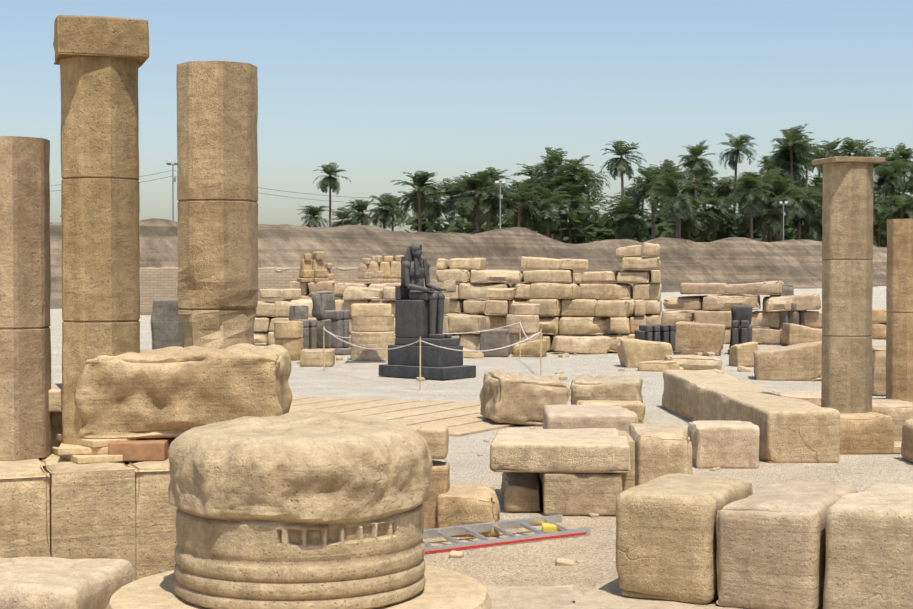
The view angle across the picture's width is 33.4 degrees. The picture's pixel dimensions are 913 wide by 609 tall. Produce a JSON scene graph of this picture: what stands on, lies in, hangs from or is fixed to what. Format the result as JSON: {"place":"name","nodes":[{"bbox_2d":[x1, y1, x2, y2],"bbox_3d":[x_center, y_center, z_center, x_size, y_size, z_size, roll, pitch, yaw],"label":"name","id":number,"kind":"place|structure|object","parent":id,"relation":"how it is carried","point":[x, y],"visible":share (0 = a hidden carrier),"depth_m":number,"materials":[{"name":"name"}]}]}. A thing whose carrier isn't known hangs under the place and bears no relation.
{"place":"outdoors","nodes":[
{"label":"outdoors","id":0,"kind":"place"},
{"bbox_2d":[176,61,258,348],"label":"column","id":1,"kind":"structure","parent":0,"point":[217,162],"depth_m":13.22,"materials":[{"name":"stone"}]},
{"bbox_2d":[139,267,389,316],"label":"mud brick wall","id":2,"kind":"structure","parent":0,"point":[159,283],"depth_m":72.73,"materials":[{"name":"brown brick"}]},
{"bbox_2d":[254,286,395,346],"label":"wall","id":3,"kind":"structure","parent":0,"point":[264,328],"depth_m":44.43,"materials":[{"name":"stone"}]},
{"bbox_2d":[0,0,912,232],"label":"sky","id":4,"kind":"structure","parent":0,"point":[378,90],"materials":[{"name":"blue"}]},
{"bbox_2d":[59,170,891,221],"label":"power lines","id":5,"kind":"object","parent":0,"point":[491,195],"visible":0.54,"depth_m":158.78,"materials":[{"name":"grey"}]},
{"bbox_2d":[49,218,912,594],"bbox_3d":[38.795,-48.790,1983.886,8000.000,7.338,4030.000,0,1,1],"label":"terrain","id":6,"kind":"structure","parent":0,"point":[797,264],"depth_m":36.56,"materials":[{"name":"beige sand"}]},
{"bbox_2d":[0,557,133,608],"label":"stone block","id":7,"kind":"structure","parent":6,"relation":"on","point":[43,583],"depth_m":9.98,"materials":[{"name":"stone"}]},
{"bbox_2d":[0,453,177,579],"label":"stone block wall","id":8,"kind":"structure","parent":6,"relation":"on","point":[53,505],"depth_m":11.04,"materials":[{"name":"stone"}]},
{"bbox_2d":[0,136,51,459],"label":"column","id":9,"kind":"structure","parent":8,"relation":"on","point":[25,350],"depth_m":11.61,"materials":[{"name":"stone"}]},
{"bbox_2d":[51,412,61,446],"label":"stone block","id":10,"kind":"structure","parent":8,"relation":"on","point":[56,419],"depth_m":12.05,"materials":[{"name":"brown stone"}]},
{"bbox_2d":[49,383,61,411],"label":"stone block","id":11,"kind":"object","parent":10,"relation":"on","point":[55,397],"depth_m":11.89,"materials":[{"name":"beige stone"}]},
{"bbox_2d":[51,433,135,463],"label":"stone slabs","id":12,"kind":"structure","parent":8,"relation":"on","point":[92,451],"depth_m":11.52,"materials":[{"name":"beige stone"}]},
{"bbox_2d":[53,15,148,445],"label":"column","id":13,"kind":"structure","parent":8,"relation":"on","point":[100,60],"depth_m":11.65,"materials":[{"name":"stone"}]},
{"bbox_2d":[108,438,175,460],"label":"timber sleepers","id":14,"kind":"object","parent":8,"relation":"on","point":[147,449],"visible":0.23,"depth_m":11.53},
{"bbox_2d":[75,343,292,438],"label":"rough block on sleepers","id":15,"kind":"structure","parent":14,"relation":"on","point":[172,392],"depth_m":11.68,"materials":[{"name":"stone"}]},
{"bbox_2d":[150,299,183,349],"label":"stone block","id":16,"kind":"object","parent":6,"relation":"on","point":[167,328],"visible":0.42,"depth_m":41.74,"materials":[{"name":"stone"}]},
{"bbox_2d":[273,321,303,360],"bbox_3d":[-4.187,0.899,37.989,0.762,0.970,0.794,0,1,1],"label":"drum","id":17,"kind":"object","parent":6,"relation":"on","point":[288,335],"visible":0.81,"depth_m":37.68,"materials":[{"name":"stone"}]},
{"bbox_2d":[106,564,491,608],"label":"column plinth","id":18,"kind":"structure","parent":6,"relation":"on","point":[443,588],"depth_m":9.33,"materials":[{"name":"beige stone"}]},
{"bbox_2d":[168,409,432,608],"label":"column base drum","id":19,"kind":"object","parent":18,"relation":"on","point":[310,509],"depth_m":8.81,"materials":[{"name":"beige stone"}]},
{"bbox_2d":[289,305,317,348],"bbox_3d":[-3.994,0.680,39.979,0.624,1.317,0.963,-1,2,-39],"label":"statue fragment","id":20,"kind":"object","parent":6,"relation":"on","point":[298,312],"visible":0.44,"depth_m":39.85,"materials":[{"name":"grey stone"}]},
{"bbox_2d":[300,348,334,366],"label":"stone block","id":21,"kind":"structure","parent":6,"relation":"on","point":[311,357],"depth_m":35.39,"materials":[{"name":"stone"}]},
{"bbox_2d":[311,291,350,354],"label":"statue fragment","id":22,"kind":"object","parent":6,"relation":"on","point":[329,316],"visible":0.77,"depth_m":40.25,"materials":[{"name":"grey stone"}]},
{"bbox_2d":[289,281,400,317],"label":"stone wall","id":23,"kind":"structure","parent":6,"relation":"on","point":[337,288],"depth_m":54.45,"materials":[{"name":"stone"}]},
{"bbox_2d":[297,254,313,281],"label":"seated statue","id":24,"kind":"object","parent":23,"relation":"on","point":[306,272],"visible":0.9,"depth_m":54.74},
{"bbox_2d":[311,251,328,281],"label":"seated statue","id":25,"kind":"object","parent":23,"relation":"on","point":[320,273],"visible":0.67,"depth_m":54.71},
{"bbox_2d":[323,263,335,280],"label":"statue","id":26,"kind":"object","parent":23,"relation":"on","point":[328,268],"visible":0.62,"depth_m":54.83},
{"bbox_2d":[354,258,372,281],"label":"statue","id":27,"kind":"object","parent":23,"relation":"on","point":[364,275],"visible":0.96,"depth_m":54.77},
{"bbox_2d":[368,255,383,281],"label":"statue","id":28,"kind":"object","parent":23,"relation":"on","point":[374,266],"visible":0.67,"depth_m":54.74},
{"bbox_2d":[379,256,395,281],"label":"statue","id":29,"kind":"object","parent":23,"relation":"on","point":[384,267],"visible":0.52,"depth_m":54.76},
{"bbox_2d":[388,255,403,281],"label":"statue","id":30,"kind":"object","parent":23,"relation":"on","point":[395,269],"visible":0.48,"depth_m":54.71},
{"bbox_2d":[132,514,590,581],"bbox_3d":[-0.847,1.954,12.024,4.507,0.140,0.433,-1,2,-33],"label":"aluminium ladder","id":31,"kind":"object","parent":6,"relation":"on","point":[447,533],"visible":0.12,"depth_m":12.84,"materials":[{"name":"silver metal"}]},
{"bbox_2d":[350,314,394,360],"bbox_3d":[-2.089,0.816,37.914,1.110,1.140,1.101,0,1,1],"label":"column stump","id":32,"kind":"object","parent":6,"relation":"on","point":[377,332],"visible":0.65,"depth_m":37.44,"materials":[{"name":"stone"}]},
{"bbox_2d":[351,303,391,316],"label":"cap block","id":33,"kind":"object","parent":32,"relation":"on","point":[371,310],"depth_m":36.12,"materials":[{"name":"stone"}]},
{"bbox_2d":[289,396,519,436],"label":"paved walkway","id":34,"kind":"structure","parent":6,"relation":"on","point":[461,418],"depth_m":24.23,"materials":[{"name":"stone"}]},
{"bbox_2d":[379,345,475,379],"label":"statue plinth","id":35,"kind":"structure","parent":6,"relation":"on","point":[438,363],"depth_m":31.82,"materials":[{"name":"black stone"}]},
{"bbox_2d":[395,243,458,346],"bbox_3d":[-0.625,-0.215,32.191,1.261,2.160,0.810,1,2,39],"label":"seated pharaoh statue","id":36,"kind":"object","parent":35,"relation":"on","point":[419,309],"visible":1,"depth_m":32.07,"materials":[{"name":"black stone"}]},
{"bbox_2d":[323,320,541,389],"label":"barrier posts","id":37,"kind":"object","parent":6,"relation":"on","point":[420,353],"visible":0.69,"depth_m":32.49,"materials":[{"name":"beige wood"}]},
{"bbox_2d":[324,322,540,351],"bbox_3d":[-0.570,0.704,33.882,4.819,0.324,10.255,0,1,1],"label":"barrier rope","id":38,"kind":"object","parent":37,"relation":"attached to","point":[334,335],"visible":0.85,"depth_m":31.93,"materials":[{"name":"beige fabric"}]},
{"bbox_2d":[422,460,449,528],"bbox_3d":[-0.199,1.684,13.346,0.282,0.599,0.507,0,1,1],"label":"pile block","id":39,"kind":"object","parent":6,"relation":"on","point":[440,479],"depth_m":13.10,"materials":[{"name":"stone"}]},
{"bbox_2d":[416,424,448,458],"bbox_3d":[-0.211,1.195,13.337,0.282,0.277,0.455,0,1,1],"label":"pile block","id":40,"kind":"object","parent":39,"relation":"on","point":[436,437],"depth_m":13.12,"materials":[{"name":"stone"}]},
{"bbox_2d":[438,279,489,350],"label":"stone blocks","id":41,"kind":"structure","parent":6,"relation":"on","point":[456,323],"depth_m":41.30,"materials":[{"name":"stone"}]},
{"bbox_2d":[437,484,500,536],"bbox_3d":[0.109,1.795,13.351,0.559,0.384,0.740,0,1,1],"label":"rough block","id":42,"kind":"object","parent":6,"relation":"on","point":[457,505],"depth_m":13.01,"materials":[{"name":"stone"}]},
{"bbox_2d":[463,348,483,357],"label":"stone block","id":43,"kind":"structure","parent":6,"relation":"on","point":[473,354],"depth_m":38.33,"materials":[{"name":"stone"}]},
{"bbox_2d":[166,160,787,239],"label":"light poles","id":44,"kind":"object","parent":6,"relation":"on","point":[168,162],"visible":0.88,"depth_m":135.18,"materials":[{"name":"grey metal"}]},
{"bbox_2d":[480,328,510,356],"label":"grey block","id":45,"kind":"object","parent":6,"relation":"on","point":[495,338],"depth_m":38.98,"materials":[{"name":"stone"}]},
{"bbox_2d":[425,532,586,553],"bbox_3d":[-0.730,1.992,11.846,4.417,0.022,0.007,-1,2,-33],"label":"red rail","id":46,"kind":"object","parent":6,"relation":"on","point":[502,543],"visible":0.44,"depth_m":12.59,"materials":[{"name":"red metal"}]},
{"bbox_2d":[501,472,540,511],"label":"stone block","id":47,"kind":"structure","parent":6,"relation":"on","point":[521,491],"depth_m":14.33,"materials":[{"name":"stone"}]},
{"bbox_2d":[506,304,542,353],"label":"drum stack","id":48,"kind":"object","parent":6,"relation":"on","point":[527,315],"visible":0.73,"depth_m":40.50,"materials":[{"name":"stone"}]},
{"bbox_2d":[479,370,570,425],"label":"stone block","id":49,"kind":"structure","parent":6,"relation":"on","point":[514,398],"depth_m":22.10,"materials":[{"name":"stone"}]},
{"bbox_2d":[512,339,546,356],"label":"stone block","id":50,"kind":"structure","parent":6,"relation":"on","point":[530,349],"depth_m":39.08,"materials":[{"name":"stone"}]},
{"bbox_2d":[436,243,661,334],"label":"masonry","id":51,"kind":"object","parent":6,"relation":"on","point":[473,278],"visible":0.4,"depth_m":44.73,"materials":[{"name":"stone"}]},
{"bbox_2d":[541,523,560,532],"bbox_3d":[0.826,1.947,13.253,0.171,0.080,0.136,0,1,1],"label":"yellow rag","id":52,"kind":"object","parent":6,"relation":"on","point":[547,527],"visible":0.58,"depth_m":13.19,"materials":[{"name":"yellow fabric"}]},
{"bbox_2d":[296,352,812,589],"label":"loose stones","id":53,"kind":"object","parent":6,"relation":"on","point":[558,561],"visible":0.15,"depth_m":18.57,"materials":[{"name":"stone"}]},
{"bbox_2d":[484,283,646,338],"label":"masonry","id":54,"kind":"object","parent":6,"relation":"on","point":[497,307],"visible":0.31,"depth_m":43.32,"materials":[{"name":"stone"}]},
{"bbox_2d":[528,283,629,351],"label":"stone block wall","id":55,"kind":"structure","parent":6,"relation":"on","point":[587,317],"depth_m":41.70,"materials":[{"name":"stone"}]},
{"bbox_2d":[539,472,621,515],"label":"stone block","id":56,"kind":"structure","parent":6,"relation":"on","point":[576,493],"depth_m":14.13,"materials":[{"name":"stone"}]},
{"bbox_2d":[490,428,630,472],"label":"stone slab","id":57,"kind":"structure","parent":56,"relation":"on","point":[595,450],"depth_m":14.14,"materials":[{"name":"stone"}]},
{"bbox_2d":[551,336,611,353],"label":"stone block","id":58,"kind":"structure","parent":6,"relation":"on","point":[588,344],"depth_m":40.72,"materials":[{"name":"stone"}]},
{"bbox_2d":[543,404,637,434],"bbox_3d":[1.540,1.544,17.667,1.046,0.672,1.222,0,1,1],"label":"stone block","id":59,"kind":"object","parent":6,"relation":"on","point":[569,416],"depth_m":17.07,"materials":[{"name":"stone"}]},
{"bbox_2d":[570,375,642,404],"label":"stone block","id":60,"kind":"structure","parent":6,"relation":"on","point":[612,388],"depth_m":23.13,"materials":[{"name":"stone"}]},
{"bbox_2d":[576,400,645,422],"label":"stone slab","id":61,"kind":"structure","parent":6,"relation":"on","point":[638,408],"depth_m":22.51,"materials":[{"name":"stone"}]},
{"bbox_2d":[618,431,634,491],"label":"stone block","id":62,"kind":"structure","parent":6,"relation":"on","point":[628,480],"depth_m":14.51,"materials":[{"name":"stone"}]},
{"bbox_2d":[393,198,886,246],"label":"trees","id":63,"kind":"object","parent":6,"relation":"on","point":[663,227],"visible":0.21,"depth_m":229.84,"materials":[{"name":"green plant"}]},
{"bbox_2d":[616,338,673,367],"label":"stone block","id":64,"kind":"structure","parent":6,"relation":"on","point":[632,353],"depth_m":34.60,"materials":[{"name":"stone"}]},
{"bbox_2d":[634,325,659,341],"bbox_3d":[5.046,0.939,39.818,0.540,0.811,0.805,0,1,-18],"label":"statue fragment","id":65,"kind":"object","parent":6,"relation":"on","point":[648,332],"visible":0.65,"depth_m":39.62,"materials":[{"name":"black stone"}]},
{"bbox_2d":[484,571,822,608],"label":"floor slabs","id":66,"kind":"structure","parent":6,"relation":"on","point":[606,594],"depth_m":9.98,"materials":[{"name":"stone"}]},
{"bbox_2d":[638,360,679,371],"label":"stone block","id":67,"kind":"structure","parent":6,"relation":"on","point":[657,366],"depth_m":33.42,"materials":[{"name":"stone"}]},
{"bbox_2d":[629,423,692,485],"bbox_3d":[2.140,1.606,15.975,0.592,0.629,1.012,0,1,1],"label":"stone block","id":68,"kind":"object","parent":6,"relation":"on","point":[660,450],"depth_m":15.48,"materials":[{"name":"stone"}]},
{"bbox_2d":[655,324,679,354],"bbox_3d":[5.488,0.931,40.109,0.516,0.807,0.798,-1,2,-24],"label":"statue fragment","id":69,"kind":"object","parent":6,"relation":"on","point":[667,333],"visible":0.44,"depth_m":39.89,"materials":[{"name":"black stone"}]},
{"bbox_2d":[616,473,752,604],"bbox_3d":[1.562,1.553,10.302,0.657,0.713,1.225,1,2,25],"label":"block","id":70,"kind":"object","parent":6,"relation":"on","point":[666,542],"depth_m":9.77,"materials":[{"name":"stone"}]},
{"bbox_2d":[664,355,722,369],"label":"stone slab","id":71,"kind":"structure","parent":6,"relation":"on","point":[692,362],"depth_m":33.68,"materials":[{"name":"stone"}]},
{"bbox_2d":[674,321,725,355],"bbox_3d":[6.411,0.897,40.284,1.414,0.896,0.956,0,1,13],"label":"stone block","id":72,"kind":"object","parent":6,"relation":"on","point":[691,338],"visible":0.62,"depth_m":39.84,"materials":[{"name":"stone"}]},
{"bbox_2d":[687,420,759,468],"bbox_3d":[3.105,1.622,17.757,0.733,0.511,0.814,0,1,1],"label":"stone block","id":73,"kind":"object","parent":6,"relation":"on","point":[721,444],"depth_m":17.36,"materials":[{"name":"stone"}]},
{"bbox_2d":[728,305,752,353],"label":"statue fragment","id":74,"kind":"object","parent":6,"relation":"on","point":[741,316],"visible":0.73,"depth_m":40.64,"materials":[{"name":"black stone"}]},
{"bbox_2d":[661,281,821,343],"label":"wall","id":75,"kind":"structure","parent":6,"relation":"on","point":[712,309],"depth_m":45.81,"materials":[{"name":"stone"}]},
{"bbox_2d":[728,342,757,366],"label":"stone block","id":76,"kind":"structure","parent":6,"relation":"on","point":[742,354],"depth_m":35.27,"materials":[{"name":"stone"}]},
{"bbox_2d":[662,369,839,462],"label":"long beam","id":77,"kind":"structure","parent":6,"relation":"on","point":[794,430],"depth_m":18.64,"materials":[{"name":"stone"}]},
{"bbox_2d":[716,481,857,608],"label":"block","id":78,"kind":"object","parent":6,"relation":"on","point":[771,545],"depth_m":9.49,"materials":[{"name":"stone"}]},
{"bbox_2d":[754,341,821,380],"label":"stone block","id":79,"kind":"structure","parent":6,"relation":"on","point":[799,362],"depth_m":30.88,"materials":[{"name":"stone"}]},
{"bbox_2d":[770,284,806,344],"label":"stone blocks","id":80,"kind":"object","parent":6,"relation":"on","point":[794,315],"visible":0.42,"depth_m":45.44,"materials":[{"name":"grey stone"}]},
{"bbox_2d":[781,323,822,344],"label":"stone block","id":81,"kind":"structure","parent":6,"relation":"on","point":[792,334],"depth_m":44.46,"materials":[{"name":"stone"}]},
{"bbox_2d":[812,156,884,412],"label":"column","id":82,"kind":"structure","parent":6,"relation":"on","point":[847,255],"depth_m":18.82,"materials":[{"name":"stone"}]},
{"bbox_2d":[840,412,893,454],"bbox_3d":[4.896,1.587,19.120,1.011,0.515,1.014,0,1,1],"label":"column base","id":83,"kind":"object","parent":6,"relation":"on","point":[868,433],"visible":0.48,"depth_m":18.69,"materials":[{"name":"beige stone"}]},
{"bbox_2d":[823,483,912,608],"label":"block","id":84,"kind":"object","parent":6,"relation":"on","point":[869,546],"depth_m":9.20,"materials":[{"name":"stone"}]},
{"bbox_2d":[872,399,912,440],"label":"edge block","id":85,"kind":"object","parent":6,"relation":"on","point":[900,412],"depth_m":19.33,"materials":[{"name":"stone"}]},
{"bbox_2d":[894,441,901,453],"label":"stone block","id":86,"kind":"structure","parent":6,"relation":"on","point":[897,447],"depth_m":18.76,"materials":[{"name":"stone"}]},
{"bbox_2d":[901,419,912,462],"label":"stone block","id":87,"kind":"structure","parent":6,"relation":"on","point":[907,442],"depth_m":17.97,"materials":[{"name":"stone"}]},
{"bbox_2d":[872,345,885,395],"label":"edge block","id":88,"kind":"structure","parent":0,"point":[878,370],"depth_m":27.34,"materials":[{"name":"stone"}]},
{"bbox_2d":[871,309,886,338],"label":"stone blocks","id":89,"kind":"structure","parent":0,"point":[878,323],"depth_m":48.80,"materials":[{"name":"stone"}]},
{"bbox_2d":[886,219,912,401],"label":"column","id":90,"kind":"structure","parent":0,"point":[899,327],"depth_m":20.54,"materials":[{"name":"stone"}]},
{"bbox_3d":[4.824,1.654,23.461,1.588,0.180,1.230,0,1,1],"label":"flat stone","id":91,"kind":"object","parent":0,"visible":0},
{"bbox_2d":[778,392,820,405],"bbox_3d":[5.346,1.435,23.285,0.851,0.179,0.879,0,1,11],"label":"flat stone","id":92,"kind":"object","parent":91,"relation":"on","point":[814,398],"visible":0.35,"depth_m":22.94,"materials":[{"name":"stone"}]}
]}

